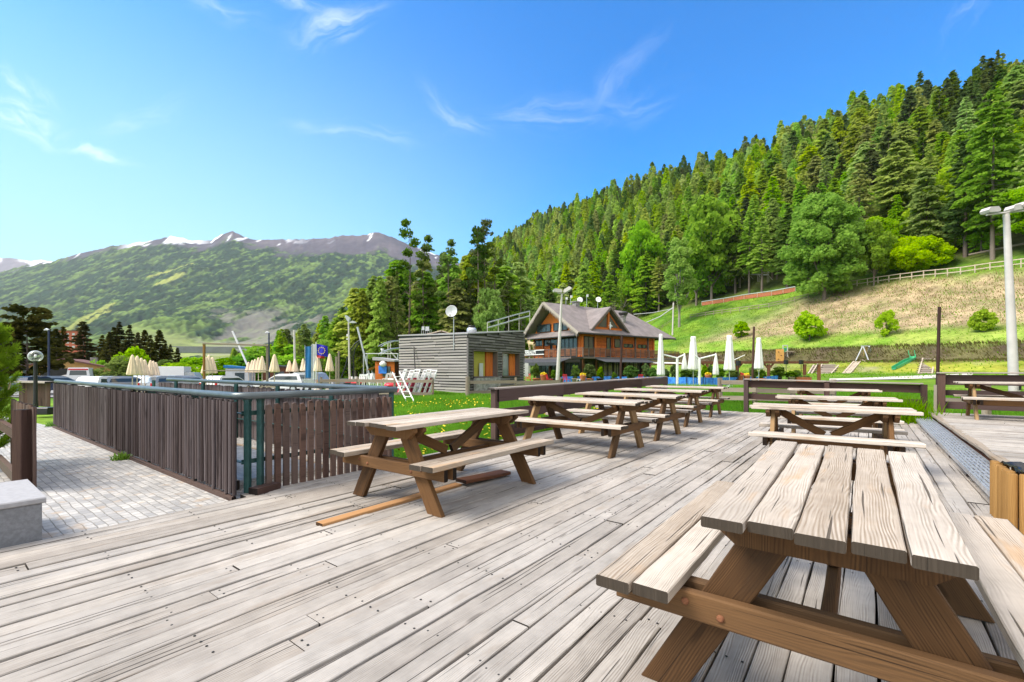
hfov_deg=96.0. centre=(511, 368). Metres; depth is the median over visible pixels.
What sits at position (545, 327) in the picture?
window
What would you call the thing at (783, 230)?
pine tree
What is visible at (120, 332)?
spruce tree
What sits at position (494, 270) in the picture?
pine tree
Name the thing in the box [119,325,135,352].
spruce tree
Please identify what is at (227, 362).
bush
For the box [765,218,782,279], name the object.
larch tree
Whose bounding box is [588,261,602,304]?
larch tree
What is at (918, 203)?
larch tree
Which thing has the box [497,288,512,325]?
pine tree
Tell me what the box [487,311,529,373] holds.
coaster track
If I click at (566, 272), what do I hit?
larch tree
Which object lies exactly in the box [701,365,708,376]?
potted shrub
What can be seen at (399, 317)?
pine tree
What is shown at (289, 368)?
parasol
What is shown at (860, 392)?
picnic table
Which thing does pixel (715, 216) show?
deciduous tree
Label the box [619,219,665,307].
deciduous tree
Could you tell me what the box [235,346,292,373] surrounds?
bush
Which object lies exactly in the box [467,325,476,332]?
roof vent
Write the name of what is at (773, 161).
larch tree
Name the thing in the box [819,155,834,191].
larch tree
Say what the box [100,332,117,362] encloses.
spruce tree
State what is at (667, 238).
pine tree
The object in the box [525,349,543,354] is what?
name sign
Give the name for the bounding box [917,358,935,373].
timber steps
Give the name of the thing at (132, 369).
parasol
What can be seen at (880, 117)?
larch tree
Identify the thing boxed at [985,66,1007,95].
pine tree
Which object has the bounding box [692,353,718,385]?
cantilever parasol
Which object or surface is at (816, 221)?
tree
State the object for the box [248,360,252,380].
parasol
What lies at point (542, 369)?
window
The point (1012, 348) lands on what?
floodlight mast
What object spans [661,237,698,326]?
birch tree
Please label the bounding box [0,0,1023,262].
sky
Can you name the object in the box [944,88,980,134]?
pine tree
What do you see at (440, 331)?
skylight hatch
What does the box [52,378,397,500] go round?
picket fence
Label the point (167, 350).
spruce tree
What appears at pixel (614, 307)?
bare tree
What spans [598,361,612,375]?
window
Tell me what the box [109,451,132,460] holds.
weed
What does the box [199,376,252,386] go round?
parked car
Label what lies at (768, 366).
pergola
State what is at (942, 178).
deciduous tree
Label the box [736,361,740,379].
loudspeaker
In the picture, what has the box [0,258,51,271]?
mountains
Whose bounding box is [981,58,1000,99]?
pine tree
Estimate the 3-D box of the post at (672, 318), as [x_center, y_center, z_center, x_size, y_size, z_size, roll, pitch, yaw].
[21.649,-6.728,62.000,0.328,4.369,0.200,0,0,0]
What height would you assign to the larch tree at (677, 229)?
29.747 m
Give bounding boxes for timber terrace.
[816,364,838,373]
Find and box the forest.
[230,59,1022,376]
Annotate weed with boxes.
[45,421,54,426]
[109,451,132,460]
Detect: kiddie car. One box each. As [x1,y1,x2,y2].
[350,377,367,384]
[384,379,404,387]
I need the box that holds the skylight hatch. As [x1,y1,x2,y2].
[427,330,448,333]
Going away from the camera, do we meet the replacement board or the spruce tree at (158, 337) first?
the replacement board
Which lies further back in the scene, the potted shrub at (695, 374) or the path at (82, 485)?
the potted shrub at (695, 374)
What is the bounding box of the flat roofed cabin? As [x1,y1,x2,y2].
[398,330,525,392]
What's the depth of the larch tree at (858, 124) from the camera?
252.70 m
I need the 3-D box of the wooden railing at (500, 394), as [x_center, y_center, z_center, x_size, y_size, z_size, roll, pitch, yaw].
[2.360,0.829,11.659,0.178,1.183,8.943,0,0,37]
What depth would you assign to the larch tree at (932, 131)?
189.76 m
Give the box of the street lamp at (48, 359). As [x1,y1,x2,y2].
[44,328,49,375]
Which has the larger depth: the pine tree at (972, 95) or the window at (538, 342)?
the pine tree at (972, 95)
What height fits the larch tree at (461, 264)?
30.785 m
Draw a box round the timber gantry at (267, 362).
[202,343,268,384]
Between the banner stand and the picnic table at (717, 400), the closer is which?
the picnic table at (717, 400)
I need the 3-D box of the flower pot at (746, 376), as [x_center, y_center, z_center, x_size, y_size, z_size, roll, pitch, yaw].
[20.898,0.833,41.004,0.575,1.054,0.611,0,0,42]
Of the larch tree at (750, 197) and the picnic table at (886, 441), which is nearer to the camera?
the picnic table at (886, 441)
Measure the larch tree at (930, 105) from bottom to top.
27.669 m
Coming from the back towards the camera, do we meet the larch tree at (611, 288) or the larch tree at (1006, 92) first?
the larch tree at (611, 288)
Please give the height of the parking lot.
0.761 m
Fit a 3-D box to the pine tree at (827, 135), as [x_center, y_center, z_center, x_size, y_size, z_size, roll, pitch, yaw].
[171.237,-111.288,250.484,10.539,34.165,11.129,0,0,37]
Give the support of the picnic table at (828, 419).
on the deck at (490, 580)
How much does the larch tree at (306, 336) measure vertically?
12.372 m
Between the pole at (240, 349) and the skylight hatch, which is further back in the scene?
the pole at (240, 349)
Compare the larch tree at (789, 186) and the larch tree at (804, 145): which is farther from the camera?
the larch tree at (804, 145)
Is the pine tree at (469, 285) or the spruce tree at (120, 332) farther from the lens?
the pine tree at (469, 285)
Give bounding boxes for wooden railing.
[488,376,667,439]
[744,379,927,416]
[935,372,1023,412]
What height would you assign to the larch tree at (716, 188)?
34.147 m
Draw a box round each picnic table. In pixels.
[329,407,553,517]
[514,396,658,458]
[566,391,692,440]
[596,440,1023,681]
[614,388,712,426]
[646,385,729,417]
[748,403,925,458]
[775,395,903,448]
[787,388,881,417]
[953,381,1023,419]
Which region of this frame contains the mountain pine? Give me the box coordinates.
[0,322,24,449]
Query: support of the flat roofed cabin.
on the ground at (702, 327)
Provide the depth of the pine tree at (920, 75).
293.32 m
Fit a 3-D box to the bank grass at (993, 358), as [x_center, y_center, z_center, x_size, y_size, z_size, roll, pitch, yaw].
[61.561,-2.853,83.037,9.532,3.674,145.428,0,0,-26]
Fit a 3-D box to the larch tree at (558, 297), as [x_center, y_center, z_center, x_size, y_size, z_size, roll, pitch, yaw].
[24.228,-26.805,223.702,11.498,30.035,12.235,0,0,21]
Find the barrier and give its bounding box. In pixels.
[561,375,778,384]
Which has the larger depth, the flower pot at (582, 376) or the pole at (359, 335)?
the flower pot at (582, 376)
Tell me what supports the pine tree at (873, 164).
on the ground at (702, 327)
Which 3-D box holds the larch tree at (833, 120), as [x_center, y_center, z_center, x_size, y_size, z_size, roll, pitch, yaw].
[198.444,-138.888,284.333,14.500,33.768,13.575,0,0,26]
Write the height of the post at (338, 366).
2.450 m
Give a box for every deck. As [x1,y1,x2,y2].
[0,410,1018,681]
[928,412,1023,469]
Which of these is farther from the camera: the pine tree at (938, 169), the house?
the pine tree at (938, 169)
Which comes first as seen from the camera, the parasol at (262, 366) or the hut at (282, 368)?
the parasol at (262, 366)
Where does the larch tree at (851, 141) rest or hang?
on the ground at (702, 327)
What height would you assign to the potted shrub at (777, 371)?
1.586 m
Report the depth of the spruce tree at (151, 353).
79.84 m
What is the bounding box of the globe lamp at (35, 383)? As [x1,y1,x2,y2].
[27,351,43,406]
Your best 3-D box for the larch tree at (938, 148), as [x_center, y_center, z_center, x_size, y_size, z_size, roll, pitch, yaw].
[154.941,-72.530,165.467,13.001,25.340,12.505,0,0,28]
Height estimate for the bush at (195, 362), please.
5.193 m
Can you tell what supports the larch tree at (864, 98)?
on the ground at (702, 327)
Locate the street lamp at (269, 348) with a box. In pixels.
[265,331,269,377]
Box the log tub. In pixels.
[990,460,1023,534]
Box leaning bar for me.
[413,346,416,389]
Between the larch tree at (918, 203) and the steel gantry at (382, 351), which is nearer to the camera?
the steel gantry at (382, 351)
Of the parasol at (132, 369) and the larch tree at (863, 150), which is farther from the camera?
the larch tree at (863, 150)
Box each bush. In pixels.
[90,359,104,371]
[94,355,149,375]
[111,346,150,370]
[157,359,172,366]
[161,362,207,375]
[179,356,221,372]
[199,357,239,375]
[218,355,281,380]
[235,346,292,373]
[239,343,304,378]
[733,321,749,336]
[792,310,828,340]
[873,309,900,336]
[888,234,957,272]
[967,309,999,331]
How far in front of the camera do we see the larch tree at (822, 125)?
288.31 m
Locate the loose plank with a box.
[456,470,510,483]
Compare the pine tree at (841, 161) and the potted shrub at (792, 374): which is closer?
the potted shrub at (792, 374)
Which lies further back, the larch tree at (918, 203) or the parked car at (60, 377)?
the larch tree at (918, 203)
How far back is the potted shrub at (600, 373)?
42.86 m
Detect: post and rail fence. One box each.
[320,377,433,394]
[470,377,560,393]
[497,380,592,394]
[717,378,836,403]
[934,385,991,414]
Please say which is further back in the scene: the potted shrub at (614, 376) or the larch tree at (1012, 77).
the larch tree at (1012, 77)
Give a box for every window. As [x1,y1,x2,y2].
[235,373,243,379]
[382,366,390,376]
[472,350,498,377]
[501,352,519,376]
[535,340,541,345]
[537,324,550,332]
[539,366,548,376]
[544,339,557,357]
[551,362,561,370]
[553,323,566,330]
[560,336,577,356]
[565,362,578,376]
[584,336,593,356]
[584,361,592,376]
[597,315,606,326]
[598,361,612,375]
[606,337,610,356]
[610,317,617,327]
[614,339,620,347]
[614,362,619,376]
[625,362,638,376]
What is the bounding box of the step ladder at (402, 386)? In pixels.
[392,371,413,400]
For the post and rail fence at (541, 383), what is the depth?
20.46 m
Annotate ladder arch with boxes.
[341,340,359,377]
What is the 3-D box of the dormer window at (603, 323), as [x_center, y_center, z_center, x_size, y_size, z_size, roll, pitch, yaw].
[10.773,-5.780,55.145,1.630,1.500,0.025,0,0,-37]
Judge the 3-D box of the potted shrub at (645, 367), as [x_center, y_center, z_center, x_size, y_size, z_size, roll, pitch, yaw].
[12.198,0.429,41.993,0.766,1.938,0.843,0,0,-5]
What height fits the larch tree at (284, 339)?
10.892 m
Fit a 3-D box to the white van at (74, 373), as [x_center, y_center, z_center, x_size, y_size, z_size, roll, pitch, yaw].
[-46.664,0.933,49.996,1.994,2.145,4.910,0,0,-36]
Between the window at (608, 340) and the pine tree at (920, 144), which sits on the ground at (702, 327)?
the pine tree at (920, 144)
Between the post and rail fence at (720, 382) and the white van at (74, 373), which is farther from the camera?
the white van at (74, 373)
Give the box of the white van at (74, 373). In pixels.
[66,368,94,379]
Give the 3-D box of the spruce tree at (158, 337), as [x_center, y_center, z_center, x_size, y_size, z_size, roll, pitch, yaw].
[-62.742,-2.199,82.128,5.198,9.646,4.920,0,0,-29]
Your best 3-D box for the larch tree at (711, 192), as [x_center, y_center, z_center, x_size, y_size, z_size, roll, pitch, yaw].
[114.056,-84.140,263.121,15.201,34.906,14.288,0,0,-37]
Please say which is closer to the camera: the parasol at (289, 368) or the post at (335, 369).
the post at (335, 369)
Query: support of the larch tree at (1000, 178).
on the ground at (702, 327)
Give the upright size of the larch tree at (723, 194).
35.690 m
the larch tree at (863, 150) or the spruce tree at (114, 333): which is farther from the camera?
the larch tree at (863, 150)
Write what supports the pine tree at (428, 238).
on the ground at (702, 327)
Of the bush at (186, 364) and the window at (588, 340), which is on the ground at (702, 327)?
the bush at (186, 364)
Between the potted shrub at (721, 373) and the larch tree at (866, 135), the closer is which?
the potted shrub at (721, 373)
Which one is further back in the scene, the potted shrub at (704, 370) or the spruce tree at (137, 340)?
the spruce tree at (137, 340)
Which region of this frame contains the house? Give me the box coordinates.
[19,357,114,375]
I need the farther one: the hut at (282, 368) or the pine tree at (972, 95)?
the pine tree at (972, 95)
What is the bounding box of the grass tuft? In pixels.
[847,389,963,423]
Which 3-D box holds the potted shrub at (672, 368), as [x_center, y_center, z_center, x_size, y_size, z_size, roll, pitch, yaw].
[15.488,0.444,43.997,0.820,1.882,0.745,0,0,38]
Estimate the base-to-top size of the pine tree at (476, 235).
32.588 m
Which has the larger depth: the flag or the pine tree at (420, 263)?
the pine tree at (420, 263)
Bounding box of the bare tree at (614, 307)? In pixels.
[612,297,637,317]
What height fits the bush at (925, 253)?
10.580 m
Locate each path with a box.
[0,417,227,539]
[829,374,972,379]
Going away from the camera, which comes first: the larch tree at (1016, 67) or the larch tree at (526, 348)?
the larch tree at (526, 348)
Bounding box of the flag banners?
[305,344,315,389]
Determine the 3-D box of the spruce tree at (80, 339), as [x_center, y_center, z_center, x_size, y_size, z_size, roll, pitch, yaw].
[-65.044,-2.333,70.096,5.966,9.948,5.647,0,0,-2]
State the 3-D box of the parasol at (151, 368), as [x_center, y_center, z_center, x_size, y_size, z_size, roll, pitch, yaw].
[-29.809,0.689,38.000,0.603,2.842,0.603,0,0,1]
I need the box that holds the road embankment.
[172,346,244,353]
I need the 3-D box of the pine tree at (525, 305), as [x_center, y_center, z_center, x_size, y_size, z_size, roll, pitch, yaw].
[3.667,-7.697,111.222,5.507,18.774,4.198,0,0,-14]
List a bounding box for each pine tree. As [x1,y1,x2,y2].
[333,307,345,377]
[387,271,406,359]
[398,218,429,334]
[402,265,416,328]
[408,235,439,291]
[412,245,436,325]
[434,239,461,326]
[435,251,449,287]
[458,279,474,323]
[461,225,489,330]
[467,218,498,326]
[481,241,515,308]
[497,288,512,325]
[501,281,515,329]
[510,282,531,330]
[516,298,531,347]
[543,282,555,302]
[567,279,573,302]
[600,262,605,287]
[610,240,623,282]
[657,238,681,305]
[663,231,670,249]
[721,204,748,293]
[740,194,753,220]
[767,204,797,288]
[787,130,799,155]
[809,183,821,194]
[817,139,828,159]
[822,133,830,149]
[832,155,847,181]
[860,145,882,195]
[874,125,899,181]
[897,86,917,123]
[911,145,923,169]
[913,71,926,104]
[916,132,934,171]
[917,101,929,133]
[928,86,950,121]
[933,140,990,256]
[935,153,943,173]
[940,77,956,99]
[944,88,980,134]
[944,96,955,122]
[945,70,961,99]
[961,80,967,96]
[963,83,985,115]
[970,113,978,128]
[973,81,983,101]
[978,55,987,82]
[978,72,991,107]
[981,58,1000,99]
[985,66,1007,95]
[994,49,1004,65]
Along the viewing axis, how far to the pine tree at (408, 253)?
96.16 m
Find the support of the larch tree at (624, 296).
on the ground at (702, 327)
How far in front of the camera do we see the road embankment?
910.81 m
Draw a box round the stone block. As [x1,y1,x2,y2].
[0,479,45,547]
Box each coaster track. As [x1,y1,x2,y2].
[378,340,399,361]
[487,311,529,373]
[741,272,772,281]
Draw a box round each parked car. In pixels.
[0,376,67,391]
[47,376,75,391]
[76,376,109,387]
[107,376,142,391]
[138,376,198,392]
[168,375,201,382]
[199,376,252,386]
[253,374,303,389]
[280,372,330,389]
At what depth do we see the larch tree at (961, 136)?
135.72 m
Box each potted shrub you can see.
[532,363,540,380]
[550,370,555,379]
[570,365,579,381]
[583,364,596,379]
[596,367,603,380]
[610,372,617,379]
[623,365,638,378]
[641,363,649,378]
[648,367,656,376]
[665,369,669,376]
[670,364,675,376]
[680,369,690,376]
[688,370,697,377]
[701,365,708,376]
[708,365,712,377]
[716,368,725,377]
[725,369,740,379]
[749,367,757,378]
[757,370,766,380]
[769,366,785,378]
[785,371,798,379]
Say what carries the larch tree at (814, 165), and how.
on the ground at (702, 327)
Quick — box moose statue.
[525,338,535,349]
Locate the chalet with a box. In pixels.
[524,301,687,379]
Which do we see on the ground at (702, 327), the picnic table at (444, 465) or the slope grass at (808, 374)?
the slope grass at (808, 374)
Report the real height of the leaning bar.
2.664 m
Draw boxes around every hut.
[223,365,254,380]
[263,364,293,380]
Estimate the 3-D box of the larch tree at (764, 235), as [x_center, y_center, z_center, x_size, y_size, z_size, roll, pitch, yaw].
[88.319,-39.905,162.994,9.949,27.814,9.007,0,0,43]
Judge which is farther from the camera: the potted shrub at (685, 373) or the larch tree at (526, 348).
the larch tree at (526, 348)
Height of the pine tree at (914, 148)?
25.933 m
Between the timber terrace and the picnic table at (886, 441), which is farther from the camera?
the timber terrace
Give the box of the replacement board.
[316,483,461,526]
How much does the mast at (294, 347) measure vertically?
5.461 m
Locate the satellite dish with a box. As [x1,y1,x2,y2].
[446,305,456,349]
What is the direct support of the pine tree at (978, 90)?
on the ground at (702, 327)
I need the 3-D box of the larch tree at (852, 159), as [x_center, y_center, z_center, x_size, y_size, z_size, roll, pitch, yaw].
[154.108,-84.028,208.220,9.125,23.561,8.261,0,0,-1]
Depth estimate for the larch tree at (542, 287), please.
233.01 m
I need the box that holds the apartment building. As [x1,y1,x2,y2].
[59,330,85,356]
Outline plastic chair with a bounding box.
[359,374,366,384]
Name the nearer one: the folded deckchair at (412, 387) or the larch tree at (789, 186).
the folded deckchair at (412, 387)
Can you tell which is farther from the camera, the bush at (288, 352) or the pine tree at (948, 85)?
the pine tree at (948, 85)
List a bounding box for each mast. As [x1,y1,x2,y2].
[293,330,295,372]
[553,286,571,379]
[979,202,1023,390]
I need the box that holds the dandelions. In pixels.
[394,395,601,453]
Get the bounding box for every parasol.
[126,355,138,384]
[135,356,142,391]
[140,358,146,391]
[143,359,149,391]
[148,360,154,375]
[152,361,157,375]
[201,357,211,384]
[207,355,213,384]
[211,357,217,384]
[245,362,251,380]
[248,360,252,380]
[251,359,257,372]
[254,357,259,380]
[257,356,265,380]
[269,354,279,381]
[286,360,291,373]
[292,359,298,371]
[300,359,304,370]
[313,358,321,389]
[325,354,333,383]
[657,334,664,375]
[663,353,686,385]
[688,336,697,383]
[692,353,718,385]
[723,335,734,386]
[754,338,763,380]
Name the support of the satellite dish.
attached to the flat roofed cabin
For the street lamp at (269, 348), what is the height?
6.562 m
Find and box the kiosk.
[372,357,399,382]
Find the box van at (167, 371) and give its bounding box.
[154,367,202,378]
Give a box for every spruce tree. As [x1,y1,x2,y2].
[44,329,66,358]
[54,327,72,354]
[62,321,102,360]
[94,335,106,357]
[99,327,124,360]
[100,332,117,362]
[115,321,126,349]
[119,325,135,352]
[131,332,145,350]
[140,330,154,354]
[143,335,160,362]
[152,330,173,364]
[161,340,172,359]
[168,344,177,362]
[174,348,181,362]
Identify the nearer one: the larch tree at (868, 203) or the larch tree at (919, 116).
the larch tree at (868, 203)
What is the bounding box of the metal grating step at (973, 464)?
[916,417,989,496]
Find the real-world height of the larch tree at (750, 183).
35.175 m
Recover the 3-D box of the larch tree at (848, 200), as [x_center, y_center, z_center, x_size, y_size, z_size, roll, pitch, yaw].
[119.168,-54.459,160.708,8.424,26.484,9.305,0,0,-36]
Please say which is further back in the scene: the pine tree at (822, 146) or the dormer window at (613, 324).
the pine tree at (822, 146)
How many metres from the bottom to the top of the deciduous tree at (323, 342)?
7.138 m
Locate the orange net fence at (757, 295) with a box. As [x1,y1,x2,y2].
[702,286,795,304]
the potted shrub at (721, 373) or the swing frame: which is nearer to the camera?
the potted shrub at (721, 373)
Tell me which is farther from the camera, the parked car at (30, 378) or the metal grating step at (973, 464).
the parked car at (30, 378)
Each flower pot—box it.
[540,372,546,379]
[580,373,585,380]
[705,372,711,377]
[737,372,743,379]
[743,373,749,378]
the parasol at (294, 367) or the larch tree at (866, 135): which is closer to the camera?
the parasol at (294, 367)
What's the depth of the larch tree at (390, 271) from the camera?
115.20 m
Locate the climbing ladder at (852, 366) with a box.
[842,361,860,372]
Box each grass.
[394,383,1023,458]
[531,260,1023,378]
[651,338,1023,362]
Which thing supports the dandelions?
on the ground at (702, 327)
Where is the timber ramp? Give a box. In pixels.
[807,364,816,373]
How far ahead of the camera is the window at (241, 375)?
56.98 m
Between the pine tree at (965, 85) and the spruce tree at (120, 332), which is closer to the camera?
the spruce tree at (120, 332)
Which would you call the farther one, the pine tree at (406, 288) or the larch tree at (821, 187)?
the larch tree at (821, 187)
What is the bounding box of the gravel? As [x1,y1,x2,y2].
[59,427,350,498]
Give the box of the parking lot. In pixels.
[12,382,332,396]
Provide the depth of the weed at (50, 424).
10.16 m
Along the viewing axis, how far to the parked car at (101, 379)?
34.32 m
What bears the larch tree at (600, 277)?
on the ground at (702, 327)
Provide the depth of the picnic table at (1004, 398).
9.38 m
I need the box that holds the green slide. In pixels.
[891,350,915,369]
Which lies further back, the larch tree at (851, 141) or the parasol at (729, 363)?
the larch tree at (851, 141)
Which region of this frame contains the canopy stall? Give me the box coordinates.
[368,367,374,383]
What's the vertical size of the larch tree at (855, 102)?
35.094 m
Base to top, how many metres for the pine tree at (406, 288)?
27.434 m
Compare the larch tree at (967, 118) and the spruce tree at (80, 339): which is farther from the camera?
the larch tree at (967, 118)
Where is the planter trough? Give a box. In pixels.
[795,375,811,381]
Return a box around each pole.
[232,331,246,364]
[356,327,369,372]
[619,335,622,378]
[751,327,754,387]
[936,307,940,384]
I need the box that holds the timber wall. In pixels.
[14,380,54,406]
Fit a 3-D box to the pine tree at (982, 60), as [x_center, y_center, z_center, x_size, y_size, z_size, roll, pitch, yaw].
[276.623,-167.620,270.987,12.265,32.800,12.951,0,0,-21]
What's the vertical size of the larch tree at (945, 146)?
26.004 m
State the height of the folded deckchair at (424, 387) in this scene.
1.281 m
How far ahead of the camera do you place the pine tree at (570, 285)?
249.43 m
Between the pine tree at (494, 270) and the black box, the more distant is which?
the pine tree at (494, 270)
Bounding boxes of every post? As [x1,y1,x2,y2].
[335,357,336,383]
[338,351,339,383]
[345,315,356,384]
[465,377,469,395]
[672,303,673,334]
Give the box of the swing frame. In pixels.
[855,346,870,360]
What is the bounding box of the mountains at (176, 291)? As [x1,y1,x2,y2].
[0,231,458,368]
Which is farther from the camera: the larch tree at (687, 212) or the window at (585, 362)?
the larch tree at (687, 212)
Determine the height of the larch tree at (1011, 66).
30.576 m
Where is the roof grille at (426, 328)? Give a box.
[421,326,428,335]
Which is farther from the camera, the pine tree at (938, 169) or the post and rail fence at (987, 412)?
the pine tree at (938, 169)
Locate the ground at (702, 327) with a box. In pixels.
[2,221,1023,681]
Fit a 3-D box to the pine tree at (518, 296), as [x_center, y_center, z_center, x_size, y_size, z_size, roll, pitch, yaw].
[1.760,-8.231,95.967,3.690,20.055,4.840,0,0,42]
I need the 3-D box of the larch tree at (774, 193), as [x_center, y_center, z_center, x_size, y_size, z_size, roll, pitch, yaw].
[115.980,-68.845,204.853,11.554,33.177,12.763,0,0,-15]
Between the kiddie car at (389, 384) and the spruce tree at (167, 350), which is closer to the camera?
the kiddie car at (389, 384)
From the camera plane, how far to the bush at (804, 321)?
100.23 m
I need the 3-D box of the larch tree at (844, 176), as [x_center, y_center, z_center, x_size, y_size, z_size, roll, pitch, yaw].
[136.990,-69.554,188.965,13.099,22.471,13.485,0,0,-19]
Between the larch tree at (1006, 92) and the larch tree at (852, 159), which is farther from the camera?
the larch tree at (852, 159)
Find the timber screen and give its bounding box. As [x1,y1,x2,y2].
[0,399,36,487]
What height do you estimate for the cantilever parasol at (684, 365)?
2.645 m
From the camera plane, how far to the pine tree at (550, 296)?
223.88 m
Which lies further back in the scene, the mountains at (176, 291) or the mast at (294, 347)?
the mountains at (176, 291)
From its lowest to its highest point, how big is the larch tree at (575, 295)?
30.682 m
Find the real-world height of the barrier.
0.887 m
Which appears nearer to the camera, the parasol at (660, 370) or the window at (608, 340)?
the parasol at (660, 370)
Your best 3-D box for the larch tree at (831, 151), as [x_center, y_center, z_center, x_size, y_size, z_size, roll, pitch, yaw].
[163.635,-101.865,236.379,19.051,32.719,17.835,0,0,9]
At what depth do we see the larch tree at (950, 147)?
133.99 m
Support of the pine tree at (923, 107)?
on the ground at (702, 327)
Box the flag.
[316,342,327,389]
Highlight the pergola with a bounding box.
[701,361,828,379]
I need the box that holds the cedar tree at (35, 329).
[0,303,74,375]
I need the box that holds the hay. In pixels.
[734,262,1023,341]
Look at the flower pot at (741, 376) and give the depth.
40.78 m
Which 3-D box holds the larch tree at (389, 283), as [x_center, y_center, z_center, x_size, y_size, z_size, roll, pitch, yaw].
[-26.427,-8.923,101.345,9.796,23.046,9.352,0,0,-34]
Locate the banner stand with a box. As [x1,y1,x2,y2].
[524,363,528,376]
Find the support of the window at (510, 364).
in the flat roofed cabin
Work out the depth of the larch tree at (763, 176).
264.59 m
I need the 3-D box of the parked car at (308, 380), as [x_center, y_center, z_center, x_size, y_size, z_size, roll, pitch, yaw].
[-16.395,0.980,35.998,4.210,1.455,1.764,0,0,20]
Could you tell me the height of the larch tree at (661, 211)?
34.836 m
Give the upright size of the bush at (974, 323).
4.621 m
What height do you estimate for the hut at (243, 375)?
2.624 m
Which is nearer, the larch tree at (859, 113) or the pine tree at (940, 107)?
the pine tree at (940, 107)
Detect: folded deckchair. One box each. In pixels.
[397,369,406,391]
[402,370,414,390]
[409,369,420,391]
[415,370,427,391]
[419,369,431,391]
[425,370,436,391]
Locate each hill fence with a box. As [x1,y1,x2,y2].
[690,293,808,316]
[847,258,1023,285]
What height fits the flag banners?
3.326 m
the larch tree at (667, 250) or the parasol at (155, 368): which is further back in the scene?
the larch tree at (667, 250)
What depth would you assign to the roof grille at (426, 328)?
28.59 m
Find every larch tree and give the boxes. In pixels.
[275,329,287,355]
[293,328,304,371]
[297,324,312,371]
[316,316,331,347]
[316,320,322,338]
[322,318,352,378]
[330,308,340,376]
[331,288,373,378]
[345,289,374,376]
[345,307,360,376]
[354,293,392,372]
[362,276,394,361]
[365,275,389,349]
[376,260,414,329]
[382,276,407,361]
[388,276,416,327]
[402,259,441,334]
[406,271,443,333]
[434,291,452,329]
[435,278,472,332]
[436,254,461,329]
[451,255,487,310]
[455,252,488,332]
[493,266,532,357]
[506,262,536,357]
[512,295,532,349]
[531,281,543,310]
[531,290,544,311]
[536,279,546,300]
[544,274,553,294]
[550,269,566,286]
[555,283,571,304]
[558,267,574,294]
[566,264,586,292]
[571,275,590,306]
[573,265,596,307]
[588,260,603,295]
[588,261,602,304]
[595,257,606,277]
[598,273,621,310]
[600,296,608,307]
[621,267,636,314]
[628,251,665,314]
[650,257,665,310]
[657,203,665,231]
[659,214,669,242]
[662,213,675,244]
[662,242,670,299]
[664,230,677,259]
[671,225,683,242]
[680,215,687,241]
[683,203,690,231]
[708,191,717,228]
[713,179,721,198]
[717,181,734,201]
[719,187,730,208]
[728,194,736,210]
[732,168,746,201]
[736,187,761,208]
[736,211,760,294]
[737,179,760,217]
[738,227,748,287]
[743,194,764,274]
[746,217,775,292]
[756,168,768,194]
[758,181,780,219]
[759,176,784,226]
[760,198,782,278]
[762,153,781,183]
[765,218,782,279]
[768,164,787,197]
[782,177,795,206]
[789,145,825,191]
[790,141,807,183]
[790,170,811,207]
[791,181,808,209]
[804,155,823,186]
[812,129,833,151]
[813,118,831,145]
[817,183,826,200]
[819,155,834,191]
[822,138,841,181]
[826,177,845,202]
[829,116,839,133]
[831,117,846,149]
[834,127,862,174]
[834,135,849,169]
[838,172,851,199]
[840,178,853,200]
[844,175,858,203]
[845,163,877,222]
[846,141,882,198]
[847,98,871,123]
[847,108,868,140]
[847,117,865,141]
[848,93,872,118]
[848,157,855,174]
[850,103,860,123]
[851,124,877,159]
[860,187,872,216]
[864,108,885,142]
[865,140,923,230]
[871,126,883,151]
[874,112,884,129]
[877,130,889,161]
[887,194,910,241]
[891,117,902,138]
[892,121,924,179]
[898,168,956,244]
[899,150,922,196]
[904,106,932,144]
[918,143,940,176]
[923,119,948,149]
[928,93,934,116]
[931,131,952,161]
[937,139,949,171]
[940,129,976,182]
[943,139,959,232]
[949,88,1023,259]
[949,97,977,158]
[962,192,1002,252]
[972,137,996,179]
[977,85,1014,127]
[991,144,1023,232]
[995,81,1001,88]
[996,53,1007,73]
[998,70,1023,118]
[1001,79,1023,132]
[1003,65,1023,83]
[1007,63,1015,72]
[1013,117,1023,148]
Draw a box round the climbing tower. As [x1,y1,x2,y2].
[776,345,793,360]
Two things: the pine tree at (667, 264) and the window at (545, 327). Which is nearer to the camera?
the window at (545, 327)
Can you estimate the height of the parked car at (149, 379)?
1.455 m
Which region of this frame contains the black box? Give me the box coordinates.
[37,407,52,414]
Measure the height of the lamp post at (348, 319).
5.392 m
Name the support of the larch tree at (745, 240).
on the ground at (702, 327)
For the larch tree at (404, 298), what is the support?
on the ground at (702, 327)
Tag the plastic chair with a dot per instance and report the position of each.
(363, 375)
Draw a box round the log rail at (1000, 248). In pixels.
[968,243,1023,255]
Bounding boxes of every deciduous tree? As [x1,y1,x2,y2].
[317,339,336,374]
[471,287,505,331]
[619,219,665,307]
[678,229,724,305]
[686,194,742,300]
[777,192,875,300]
[853,219,897,285]
[866,215,905,270]
[901,165,968,232]
[991,182,1023,233]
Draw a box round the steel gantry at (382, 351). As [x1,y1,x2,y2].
[363,349,398,382]
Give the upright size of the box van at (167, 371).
2.300 m

